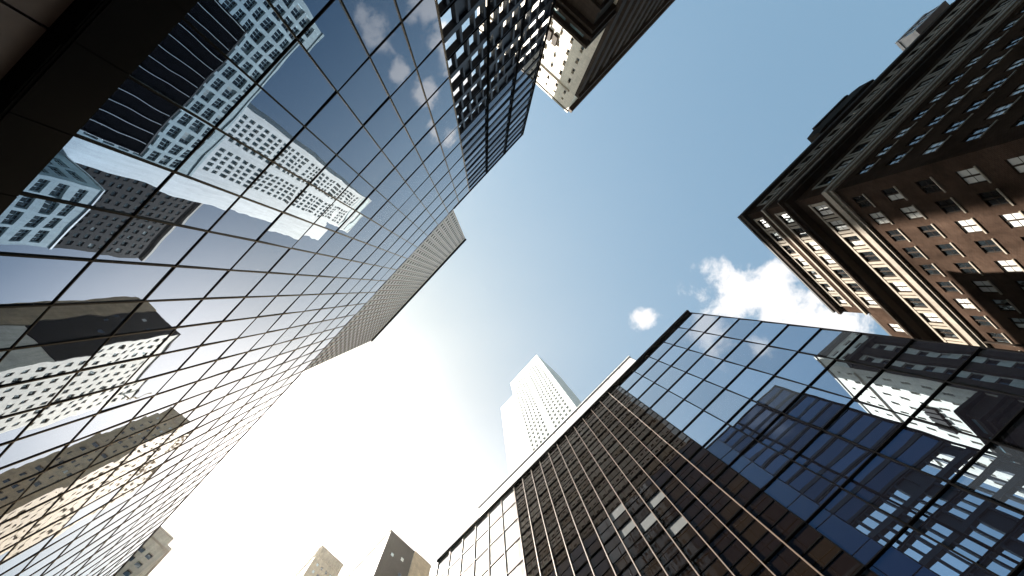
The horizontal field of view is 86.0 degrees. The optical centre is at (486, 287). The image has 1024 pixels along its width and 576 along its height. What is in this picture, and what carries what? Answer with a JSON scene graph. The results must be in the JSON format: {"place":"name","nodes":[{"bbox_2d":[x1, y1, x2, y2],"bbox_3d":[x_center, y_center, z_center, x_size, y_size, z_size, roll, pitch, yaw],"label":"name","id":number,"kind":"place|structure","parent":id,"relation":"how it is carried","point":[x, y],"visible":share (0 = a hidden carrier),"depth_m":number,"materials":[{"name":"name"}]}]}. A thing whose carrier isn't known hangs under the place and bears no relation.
{"place":"outdoors","nodes":[
{"label":"outdoors","id":0,"kind":"place"},
{"bbox_2d":[0,0,555,575],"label":"glass skyscraper","id":1,"kind":"structure","parent":0,"point":[224,224],"depth_m":36.10,"materials":[{"name":"blue glass"}]},
{"bbox_2d":[293,545,343,575],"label":"tan tower","id":2,"kind":"structure","parent":0,"point":[322,560],"depth_m":236.26,"materials":[{"name":"concrete"}]},
{"bbox_2d":[312,563,330,575],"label":"more windows","id":3,"kind":"structure","parent":2,"relation":"in","point":[317,564],"depth_m":231.63,"materials":[{"name":"grey glass"}]},
{"bbox_2d":[341,530,430,575],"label":"dark sided tower","id":4,"kind":"structure","parent":0,"point":[391,553],"depth_m":160.00,"materials":[{"name":"beige concrete"}]},
{"bbox_2d":[501,355,581,474],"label":"white skyscraper","id":5,"kind":"structure","parent":0,"point":[541,405],"depth_m":189.70,"materials":[{"name":"concrete"}]},
{"bbox_2d":[515,367,571,450],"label":"more windows","id":6,"kind":"structure","parent":5,"relation":"in","point":[537,367],"depth_m":179.41,"materials":[{"name":"grey glass"}]},
{"bbox_2d":[148,0,954,575],"label":"sky","id":7,"kind":"structure","parent":0,"point":[610,219],"materials":[{"name":"blue"}]},
{"bbox_3d":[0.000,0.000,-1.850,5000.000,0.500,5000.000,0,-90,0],"label":"ground","id":8,"kind":"structure","parent":0,"visible":0},
{"bbox_2d":[115,526,173,575],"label":"stepped tower","id":9,"kind":"structure","parent":8,"relation":"on","point":[150,555],"depth_m":134.71,"materials":[{"name":"concrete"}]},
{"bbox_2d":[123,569,131,575],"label":"window","id":10,"kind":"structure","parent":9,"relation":"in","point":[127,572],"depth_m":125.77,"materials":[{"name":"grey glass"}]},
{"bbox_2d":[134,561,142,567],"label":"window","id":11,"kind":"structure","parent":9,"relation":"in","point":[137,564],"depth_m":129.76,"materials":[{"name":"grey glass"}]},
{"bbox_2d":[145,553,152,559],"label":"window","id":12,"kind":"structure","parent":9,"relation":"in","point":[148,556],"depth_m":133.81,"materials":[{"name":"grey glass"}]},
{"bbox_2d":[477,0,674,112],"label":"stone tower","id":13,"kind":"structure","parent":8,"relation":"on","point":[572,73],"depth_m":75.57,"materials":[{"name":"stone"}]},
{"bbox_2d":[500,4,570,98],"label":"more windows","id":14,"kind":"structure","parent":13,"relation":"in","point":[569,80],"depth_m":79.32,"materials":[{"name":"grey glass"}]},
{"bbox_2d":[540,0,615,48],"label":"corniced block","id":15,"kind":"structure","parent":8,"relation":"on","point":[584,23],"depth_m":55.82,"materials":[{"name":"stone"}]},
{"bbox_2d":[554,8,565,19],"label":"attic window","id":16,"kind":"structure","parent":15,"relation":"in","point":[555,10],"depth_m":58.54,"materials":[{"name":"grey glass"}]},
{"bbox_2d":[570,23,583,36],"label":"attic window","id":17,"kind":"structure","parent":15,"relation":"in","point":[571,25],"depth_m":58.54,"materials":[{"name":"grey glass"}]},
{"bbox_2d":[435,310,1023,575],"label":"glass office block","id":18,"kind":"structure","parent":8,"relation":"on","point":[687,443],"depth_m":28.05,"materials":[{"name":"glass"}]},
{"bbox_2d":[737,0,1023,351],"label":"brick apartment block","id":19,"kind":"structure","parent":8,"relation":"on","point":[889,199],"depth_m":39.02,"materials":[{"name":"brick"}]},
{"bbox_2d":[774,212,797,226],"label":"window","id":20,"kind":"structure","parent":19,"relation":"in","point":[783,215],"depth_m":47.99,"materials":[{"name":"white glass"}]},
{"bbox_2d":[788,225,811,240],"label":"window","id":21,"kind":"structure","parent":19,"relation":"in","point":[797,229],"depth_m":47.93,"materials":[{"name":"black glass"}]},
{"bbox_2d":[801,239,825,253],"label":"window","id":22,"kind":"structure","parent":19,"relation":"in","point":[811,243],"depth_m":47.99,"materials":[{"name":"white glass"}]},
{"bbox_2d":[808,201,839,219],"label":"window","id":23,"kind":"structure","parent":19,"relation":"in","point":[823,208],"depth_m":42.49,"materials":[{"name":"beige glass"}]},
{"bbox_2d":[814,253,839,267],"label":"window","id":24,"kind":"structure","parent":19,"relation":"in","point":[824,256],"depth_m":47.91,"materials":[{"name":"white glass"}]},
{"bbox_2d":[812,169,844,189],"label":"window","id":25,"kind":"structure","parent":19,"relation":"in","point":[828,180],"depth_m":42.58,"materials":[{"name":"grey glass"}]},
{"bbox_2d":[823,217,855,234],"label":"window","id":26,"kind":"structure","parent":19,"relation":"in","point":[839,223],"depth_m":42.49,"materials":[{"name":"beige glass"}]},
{"bbox_2d":[828,267,853,280],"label":"window","id":27,"kind":"structure","parent":19,"relation":"in","point":[844,276],"depth_m":47.93,"materials":[{"name":"beige glass"}]},
{"bbox_2d":[828,152,860,173],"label":"window","id":28,"kind":"structure","parent":19,"relation":"in","point":[845,164],"depth_m":42.47,"materials":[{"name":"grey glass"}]},
{"bbox_2d":[841,281,867,294],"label":"window","id":29,"kind":"structure","parent":19,"relation":"in","point":[852,284],"depth_m":47.97,"materials":[{"name":"beige glass"}]},
{"bbox_2d":[838,232,871,249],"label":"window","id":30,"kind":"structure","parent":19,"relation":"in","point":[854,239],"depth_m":42.49,"materials":[{"name":"beige glass"}]},
{"bbox_2d":[848,115,863,129],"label":"window","id":31,"kind":"structure","parent":19,"relation":"in","point":[862,115],"depth_m":48.52,"materials":[{"name":"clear glass"}]},
{"bbox_2d":[844,136,877,157],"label":"window","id":32,"kind":"structure","parent":19,"relation":"in","point":[861,148],"depth_m":42.43,"materials":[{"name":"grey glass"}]},
{"bbox_2d":[852,194,875,207],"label":"window","id":33,"kind":"structure","parent":19,"relation":"in","point":[862,200],"depth_m":38.18,"materials":[{"name":"black glass"}]},
{"bbox_2d":[855,294,881,308],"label":"window","id":34,"kind":"structure","parent":19,"relation":"in","point":[871,303],"depth_m":47.95,"materials":[{"name":"white glass"}]},
{"bbox_2d":[859,158,880,173],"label":"window","id":35,"kind":"structure","parent":19,"relation":"in","point":[869,166],"depth_m":38.22,"materials":[{"name":"blue glass"}]},
{"bbox_2d":[853,248,887,264],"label":"window","id":36,"kind":"structure","parent":19,"relation":"in","point":[870,254],"depth_m":42.48,"materials":[{"name":"beige glass"}]},
{"bbox_2d":[859,119,893,142],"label":"window","id":37,"kind":"structure","parent":19,"relation":"in","point":[877,132],"depth_m":42.58,"materials":[{"name":"grey glass"}]},
{"bbox_2d":[869,211,892,224],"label":"window","id":38,"kind":"structure","parent":19,"relation":"in","point":[880,218],"depth_m":38.18,"materials":[{"name":"grey glass"}]},
{"bbox_2d":[868,264,902,279],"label":"window","id":39,"kind":"structure","parent":19,"relation":"in","point":[884,269],"depth_m":42.49,"materials":[{"name":"beige glass"}]},
{"bbox_2d":[877,140,898,155],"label":"window","id":40,"kind":"structure","parent":19,"relation":"in","point":[887,148],"depth_m":38.18,"materials":[{"name":"blue glass"}]},
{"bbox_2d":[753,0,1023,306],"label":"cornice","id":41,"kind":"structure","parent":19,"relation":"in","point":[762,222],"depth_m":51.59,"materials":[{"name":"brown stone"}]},
{"bbox_2d":[875,103,910,126],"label":"window","id":42,"kind":"structure","parent":19,"relation":"in","point":[892,116],"depth_m":42.55,"materials":[{"name":"grey glass"}]},
{"bbox_2d":[881,186,907,200],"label":"window","id":43,"kind":"structure","parent":19,"relation":"in","point":[894,194],"depth_m":35.27,"materials":[{"name":"grey glass"}]},
{"bbox_2d":[888,324,907,334],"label":"window","id":44,"kind":"structure","parent":19,"relation":"in","point":[895,327],"depth_m":47.77,"materials":[{"name":"white glass"}]},
{"bbox_2d":[886,228,910,241],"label":"window","id":45,"kind":"structure","parent":19,"relation":"in","point":[897,235],"depth_m":38.13,"materials":[{"name":"black glass"}]},
{"bbox_2d":[888,148,912,164],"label":"window","id":46,"kind":"structure","parent":19,"relation":"in","point":[898,158],"depth_m":35.32,"materials":[{"name":"blue glass"}]},
{"bbox_2d":[883,280,918,294],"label":"window","id":47,"kind":"structure","parent":19,"relation":"in","point":[903,288],"depth_m":42.49,"materials":[{"name":"white glass"}]},
{"bbox_2d":[894,122,916,138],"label":"window","id":48,"kind":"structure","parent":19,"relation":"in","point":[904,131],"depth_m":38.22,"materials":[{"name":"blue glass"}]},
{"bbox_2d":[891,86,927,110],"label":"window","id":49,"kind":"structure","parent":19,"relation":"in","point":[910,99],"depth_m":42.51,"materials":[{"name":"grey glass"}]},
{"bbox_2d":[900,205,926,219],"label":"window","id":50,"kind":"structure","parent":19,"relation":"in","point":[912,212],"depth_m":35.29,"materials":[{"name":"grey glass"}]},
{"bbox_2d":[903,246,927,258],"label":"window","id":51,"kind":"structure","parent":19,"relation":"in","point":[914,252],"depth_m":38.12,"materials":[{"name":"black glass"}]},
{"bbox_2d":[898,295,934,310],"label":"window","id":52,"kind":"structure","parent":19,"relation":"in","point":[917,301],"depth_m":42.58,"materials":[{"name":"beige glass"}]},
{"bbox_2d":[907,128,932,145],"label":"window","id":53,"kind":"structure","parent":19,"relation":"in","point":[918,138],"depth_m":35.28,"materials":[{"name":"blue glass"}]},
{"bbox_2d":[912,103,935,120],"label":"window","id":54,"kind":"structure","parent":19,"relation":"in","point":[922,113],"depth_m":38.19,"materials":[{"name":"blue glass"}]},
{"bbox_2d":[907,70,943,94],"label":"window","id":55,"kind":"structure","parent":19,"relation":"in","point":[926,83],"depth_m":42.56,"materials":[{"name":"grey glass"}]},
{"bbox_2d":[916,176,946,193],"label":"window","id":56,"kind":"structure","parent":19,"relation":"in","point":[930,185],"depth_m":32.39,"materials":[{"name":"black glass"}]},
{"bbox_2d":[913,310,950,326],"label":"window","id":57,"kind":"structure","parent":19,"relation":"in","point":[931,316],"depth_m":42.49,"materials":[{"name":"beige glass"}]},
{"bbox_2d":[919,224,945,237],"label":"window","id":58,"kind":"structure","parent":19,"relation":"in","point":[930,230],"depth_m":35.27,"materials":[{"name":"black glass"}]},
{"bbox_2d":[920,263,945,276],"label":"window","id":59,"kind":"structure","parent":19,"relation":"in","point":[931,269],"depth_m":38.12,"materials":[{"name":"black glass"}]},
{"bbox_2d":[922,135,951,154],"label":"window","id":60,"kind":"structure","parent":19,"relation":"in","point":[935,146],"depth_m":32.41,"materials":[{"name":"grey glass"}]},
{"bbox_2d":[926,108,952,126],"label":"window","id":61,"kind":"structure","parent":19,"relation":"in","point":[937,119],"depth_m":35.32,"materials":[{"name":"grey glass"}]},
{"bbox_2d":[923,53,960,78],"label":"window","id":62,"kind":"structure","parent":19,"relation":"in","point":[944,66],"depth_m":42.52,"materials":[{"name":"grey glass"}]},
{"bbox_2d":[930,85,953,102],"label":"window","id":63,"kind":"structure","parent":19,"relation":"in","point":[940,95],"depth_m":38.17,"materials":[{"name":"grey glass"}]},
{"bbox_2d":[928,325,965,342],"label":"window","id":64,"kind":"structure","parent":19,"relation":"in","point":[950,332],"depth_m":42.49,"materials":[{"name":"beige glass"}]},
{"bbox_2d":[937,281,962,293],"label":"window","id":65,"kind":"structure","parent":19,"relation":"in","point":[949,286],"depth_m":38.16,"materials":[{"name":"black glass"}]},
{"bbox_2d":[937,242,964,256],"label":"window","id":66,"kind":"structure","parent":19,"relation":"in","point":[949,249],"depth_m":35.29,"materials":[{"name":"black glass"}]},
{"bbox_2d":[936,197,966,213],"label":"window","id":67,"kind":"structure","parent":19,"relation":"in","point":[950,205],"depth_m":32.39,"materials":[{"name":"black glass"}]},
{"bbox_2d":[943,340,968,344],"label":"window","id":68,"kind":"structure","parent":19,"relation":"in","point":[966,343],"depth_m":42.43,"materials":[{"name":"beige glass"}]},
{"bbox_2d":[938,36,976,63],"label":"window","id":69,"kind":"structure","parent":19,"relation":"in","point":[960,50],"depth_m":42.48,"materials":[{"name":"grey glass"}]},
{"bbox_2d":[943,113,973,133],"bbox_3d":[27.757,-9.592,32.445,1.300,1.600,0.170,-45,-90,0],"label":"window","id":70,"kind":"structure","parent":19,"relation":"in","point":[956,125],"depth_m":32.41,"materials":[{"name":"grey glass"}]},
{"bbox_2d":[945,88,972,107],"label":"window","id":71,"kind":"structure","parent":19,"relation":"in","point":[957,99],"depth_m":35.31,"materials":[{"name":"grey glass"}]},
{"bbox_2d":[948,67,971,84],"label":"window","id":72,"kind":"structure","parent":19,"relation":"in","point":[958,77],"depth_m":38.17,"materials":[{"name":"grey glass"}]},
{"bbox_2d":[954,298,980,311],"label":"window","id":73,"kind":"structure","parent":19,"relation":"in","point":[966,303],"depth_m":38.14,"materials":[{"name":"white glass"}]},
{"bbox_2d":[955,261,983,275],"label":"window","id":74,"kind":"structure","parent":19,"relation":"in","point":[968,268],"depth_m":35.24,"materials":[{"name":"black glass"}]},
{"bbox_2d":[955,218,987,233],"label":"window","id":75,"kind":"structure","parent":19,"relation":"in","point":[971,225],"depth_m":32.39,"materials":[{"name":"white glass"}]},
{"bbox_2d":[954,20,993,47],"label":"window","id":76,"kind":"structure","parent":19,"relation":"in","point":[977,33],"depth_m":42.49,"materials":[{"name":"grey glass"}]},
{"bbox_2d":[957,165,991,184],"bbox_3d":[26.197,-6.025,29.585,0.170,1.600,1.250,-45,-90,0],"label":"window","id":77,"kind":"structure","parent":19,"relation":"in","point":[974,175],"depth_m":29.54,"materials":[{"name":"grey glass"}]},
{"bbox_2d":[964,68,992,88],"bbox_3d":[31.511,-13.342,35.305,1.300,1.600,0.170,-45,-90,0],"label":"window","id":78,"kind":"structure","parent":19,"relation":"in","point":[976,80],"depth_m":35.28,"materials":[{"name":"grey glass"}]},
{"bbox_2d":[966,48,990,66],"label":"window","id":79,"kind":"structure","parent":19,"relation":"in","point":[976,59],"depth_m":38.13,"materials":[{"name":"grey glass"}]},
{"bbox_2d":[964,92,994,112],"bbox_3d":[29.010,-10.842,32.445,1.300,1.600,0.170,-45,-90,0],"label":"window","id":80,"kind":"structure","parent":19,"relation":"in","point":[977,104],"depth_m":32.43,"materials":[{"name":"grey glass"}]},
{"bbox_2d":[962,120,997,142],"bbox_3d":[26.510,-8.341,29.525,1.300,1.370,0.170,-45,-90,0],"label":"window","id":81,"kind":"structure","parent":19,"relation":"in","point":[978,133],"depth_m":29.60,"materials":[{"name":"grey glass"}]},
{"bbox_2d":[971,315,997,328],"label":"window","id":82,"kind":"structure","parent":19,"relation":"in","point":[981,320],"depth_m":38.12,"materials":[{"name":"black glass"}]},
{"bbox_2d":[973,280,1002,294],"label":"window","id":83,"kind":"structure","parent":19,"relation":"in","point":[986,286],"depth_m":35.29,"materials":[{"name":"grey glass"}]},
{"bbox_2d":[970,3,1009,31],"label":"window","id":84,"kind":"structure","parent":19,"relation":"in","point":[993,17],"depth_m":42.58,"materials":[{"name":"grey glass"}]},
{"bbox_2d":[975,238,1007,253],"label":"window","id":85,"kind":"structure","parent":19,"relation":"in","point":[989,246],"depth_m":32.39,"materials":[{"name":"black glass"}]},
{"bbox_2d":[978,188,1014,206],"bbox_3d":[27.386,-4.836,29.585,1.250,1.600,0.170,45,-90,0],"label":"window","id":86,"kind":"structure","parent":19,"relation":"in","point":[996,197],"depth_m":29.53,"materials":[{"name":"black glass"}]},
{"bbox_2d":[984,30,1008,48],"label":"window","id":87,"kind":"structure","parent":19,"relation":"in","point":[993,42],"depth_m":38.08,"materials":[{"name":"grey glass"}]},
{"bbox_2d":[984,48,1012,68],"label":"window","id":88,"kind":"structure","parent":19,"relation":"in","point":[994,61],"depth_m":35.28,"materials":[{"name":"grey glass"}]},
{"bbox_2d":[986,0,1013,15],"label":"window","id":89,"kind":"structure","parent":19,"relation":"in","point":[1007,2],"depth_m":42.96,"materials":[{"name":"grey glass"}]},
{"bbox_2d":[988,333,1012,343],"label":"window","id":90,"kind":"structure","parent":19,"relation":"in","point":[997,337],"depth_m":38.18,"materials":[{"name":"black glass"}]},
{"bbox_2d":[985,70,1016,91],"bbox_3d":[30.257,-12.093,32.445,1.300,1.600,0.170,-45,-90,0],"label":"window","id":91,"kind":"structure","parent":19,"relation":"in","point":[1000,82],"depth_m":32.41,"materials":[{"name":"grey glass"}]},
{"bbox_2d":[987,96,1021,118],"bbox_3d":[27.757,-9.592,29.585,1.300,1.600,0.170,-45,-90,0],"label":"window","id":92,"kind":"structure","parent":19,"relation":"in","point":[1002,109],"depth_m":29.56,"materials":[{"name":"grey glass"}]},
{"bbox_2d":[992,299,1020,313],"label":"window","id":93,"kind":"structure","parent":19,"relation":"in","point":[1005,305],"depth_m":35.28,"materials":[{"name":"black glass"}]},
{"bbox_2d":[995,259,1023,272],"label":"window","id":94,"kind":"structure","parent":19,"relation":"in","point":[1009,266],"depth_m":32.39,"materials":[{"name":"white glass"}]},
{"bbox_2d":[1000,211,1023,227],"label":"window","id":95,"kind":"structure","parent":19,"relation":"in","point":[1015,220],"depth_m":29.68,"materials":[{"name":"white glass"}]},
{"bbox_2d":[1003,35,1023,49],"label":"window","id":96,"kind":"structure","parent":19,"relation":"in","point":[1017,40],"depth_m":35.38,"materials":[{"name":"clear glass"}]},
{"bbox_2d":[1005,155,1023,173],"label":"window","id":97,"kind":"structure","parent":19,"relation":"in","point":[1017,163],"depth_m":27.10,"materials":[{"name":"white glass"}]},
{"bbox_2d":[1006,57,1023,70],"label":"window","id":98,"kind":"structure","parent":19,"relation":"in","point":[1020,61],"depth_m":32.62,"materials":[{"name":"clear glass"}]},
{"bbox_2d":[1010,83,1023,95],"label":"window","id":99,"kind":"structure","parent":19,"relation":"in","point":[1021,87],"depth_m":29.97,"materials":[{"name":"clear glass"}]},
{"bbox_2d":[1010,318,1023,328],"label":"window","id":100,"kind":"structure","parent":19,"relation":"in","point":[1019,322],"depth_m":35.59,"materials":[{"name":"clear glass"}]},
{"bbox_2d":[1011,115,1023,127],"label":"window","id":101,"kind":"structure","parent":19,"relation":"in","point":[1021,121],"depth_m":27.27,"materials":[{"name":"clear glass"}]},
{"bbox_2d":[1015,281,1023,289],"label":"window","id":102,"kind":"structure","parent":19,"relation":"in","point":[1021,283],"depth_m":32.94,"materials":[{"name":"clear glass"}]}
]}

